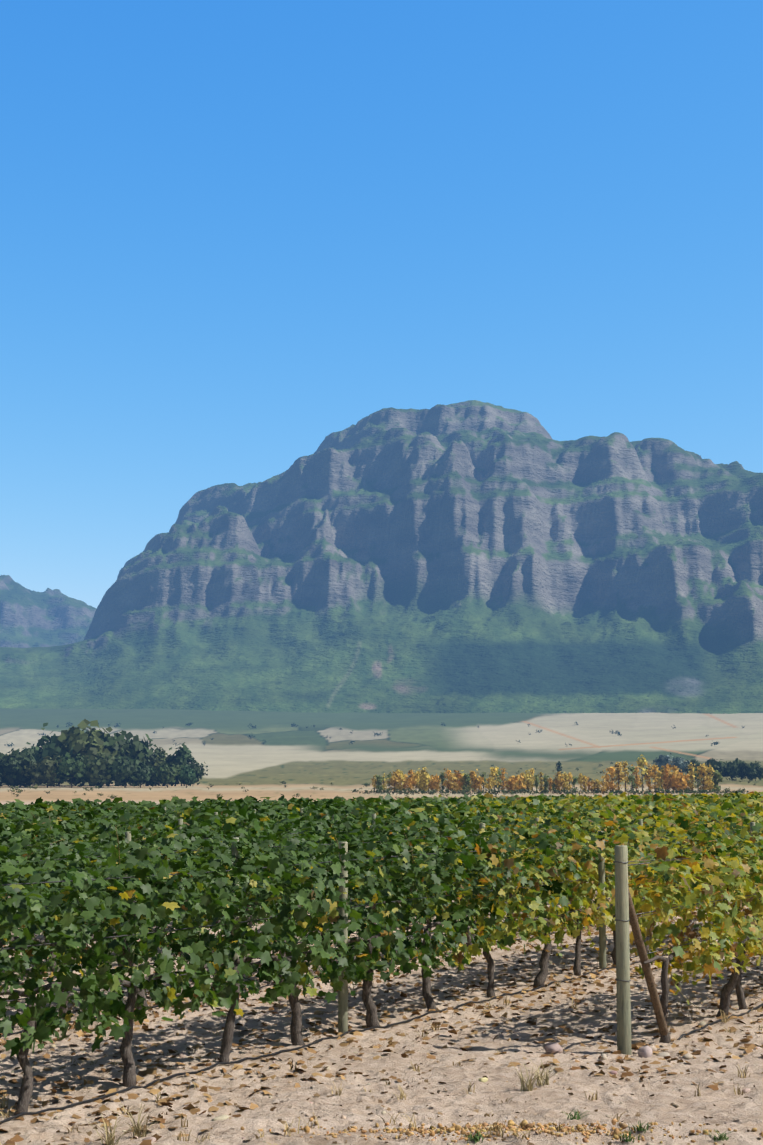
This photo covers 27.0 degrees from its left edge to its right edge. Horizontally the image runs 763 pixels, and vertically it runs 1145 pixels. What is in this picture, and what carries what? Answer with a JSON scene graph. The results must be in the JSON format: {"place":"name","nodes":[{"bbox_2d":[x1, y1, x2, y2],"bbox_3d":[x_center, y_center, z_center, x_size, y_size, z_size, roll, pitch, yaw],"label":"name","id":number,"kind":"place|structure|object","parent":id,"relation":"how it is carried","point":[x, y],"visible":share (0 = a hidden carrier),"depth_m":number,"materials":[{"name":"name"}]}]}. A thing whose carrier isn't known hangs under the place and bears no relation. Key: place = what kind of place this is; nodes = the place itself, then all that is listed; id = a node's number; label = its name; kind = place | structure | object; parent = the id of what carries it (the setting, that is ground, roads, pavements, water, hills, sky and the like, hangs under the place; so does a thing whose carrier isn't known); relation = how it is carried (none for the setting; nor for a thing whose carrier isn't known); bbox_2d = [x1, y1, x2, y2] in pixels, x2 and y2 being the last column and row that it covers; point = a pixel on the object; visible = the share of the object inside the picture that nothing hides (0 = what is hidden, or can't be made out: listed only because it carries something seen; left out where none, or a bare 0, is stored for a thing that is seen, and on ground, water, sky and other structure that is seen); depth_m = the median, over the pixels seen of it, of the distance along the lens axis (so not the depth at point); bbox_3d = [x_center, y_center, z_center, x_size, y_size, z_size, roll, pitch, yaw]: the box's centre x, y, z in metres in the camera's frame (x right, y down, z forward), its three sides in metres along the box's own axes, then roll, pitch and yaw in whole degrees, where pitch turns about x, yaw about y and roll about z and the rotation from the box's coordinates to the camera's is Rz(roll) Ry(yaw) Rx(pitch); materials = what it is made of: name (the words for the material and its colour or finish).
{"place":"outdoors","nodes":[
{"label":"outdoors","id":0,"kind":"place"},
{"bbox_2d":[0,575,95,647],"bbox_3d":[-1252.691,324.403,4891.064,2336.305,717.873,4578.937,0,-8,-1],"label":"ridge","id":1,"kind":"structure","parent":0,"point":[48,617],"depth_m":4824.66,"materials":[{"name":"grey stone"}]},
{"bbox_2d":[0,823,758,1001],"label":"trellis wires","id":2,"kind":"object","parent":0,"point":[113,936],"visible":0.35,"depth_m":13.19,"materials":[{"name":"grey metal"}]},
{"bbox_2d":[0,400,762,713],"bbox_3d":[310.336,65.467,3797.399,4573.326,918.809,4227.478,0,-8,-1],"label":"mountain","id":3,"kind":"structure","parent":0,"point":[472,556],"depth_m":2878.33,"materials":[{"name":"grey stone"}]},
{"bbox_2d":[0,708,762,1144],"bbox_3d":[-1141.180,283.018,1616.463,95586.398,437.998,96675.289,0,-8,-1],"label":"terrain","id":4,"kind":"structure","parent":0,"point":[304,758],"depth_m":13.92,"materials":[{"name":"beige sand"}]},
{"bbox_2d":[0,719,762,798],"bbox_3d":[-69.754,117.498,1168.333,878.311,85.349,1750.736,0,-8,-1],"label":"trees","id":5,"kind":"object","parent":4,"relation":"on","point":[99,758],"visible":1,"depth_m":497.32,"materials":[{"name":"green plant"}]},
{"bbox_2d":[0,808,762,1056],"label":"vine leaves","id":6,"kind":"object","parent":4,"relation":"on","point":[96,906],"visible":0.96,"depth_m":13.87,"materials":[{"name":"green plant"}]},
{"bbox_2d":[0,864,762,1115],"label":"grapevine trunks","id":7,"kind":"object","parent":4,"relation":"on","point":[129,1071],"visible":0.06,"depth_m":13.79,"materials":[{"name":"brown plant"}]},
{"bbox_2d":[0,934,762,1144],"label":"dry weeds","id":8,"kind":"object","parent":4,"relation":"on","point":[138,1134],"visible":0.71,"depth_m":9.93,"materials":[{"name":"beige plant"}]},
{"bbox_2d":[0,898,762,1123],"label":"drip lines","id":9,"kind":"object","parent":4,"relation":"on","point":[196,1072],"visible":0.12,"depth_m":13.19,"materials":[{"name":"black plastic"}]},
{"bbox_2d":[1,923,761,1144],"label":"field stones","id":10,"kind":"object","parent":4,"relation":"on","point":[642,1052],"visible":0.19,"depth_m":12.22,"materials":[{"name":"beige stone"}]},
{"bbox_2d":[0,791,762,891],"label":"vineyard rows","id":11,"kind":"object","parent":4,"relation":"on","point":[417,814],"visible":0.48,"depth_m":34.66,"materials":[{"name":"green plant"}]},
{"bbox_2d":[0,882,762,1144],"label":"fallen leaves","id":12,"kind":"object","parent":4,"relation":"on","point":[191,1108],"visible":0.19,"depth_m":12.93,"materials":[{"name":"brown plant"}]},
{"bbox_2d":[20,799,762,1054],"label":"trellis posts","id":13,"kind":"object","parent":4,"relation":"on","point":[623,965],"visible":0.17,"depth_m":12.54,"materials":[{"name":"grey wood"}]},
{"bbox_2d":[628,887,670,1041],"bbox_3d":[2.150,3.210,12.886,0.072,1.430,0.925,-5,-9,32],"label":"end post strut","id":14,"kind":"object","parent":13,"relation":"attached to","point":[651,985],"visible":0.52,"depth_m":12.87,"materials":[{"name":"brown wood"}]},
{"bbox_2d":[22,812,761,1008],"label":"vine canes","id":15,"kind":"object","parent":4,"relation":"on","point":[392,861],"visible":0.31,"depth_m":15.09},
{"bbox_2d":[0,0,762,608],"label":"sky","id":16,"kind":"structure","parent":0,"point":[236,235],"materials":[{"name":"blue"}]},
{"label":"gravel track","id":17,"kind":"structure","parent":0,"visible":0},
{"bbox_2d":[211,1118,762,1144],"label":"fallen leaves","id":18,"kind":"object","parent":17,"relation":"on","point":[525,1125],"depth_m":9.44,"materials":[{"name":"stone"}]}
]}

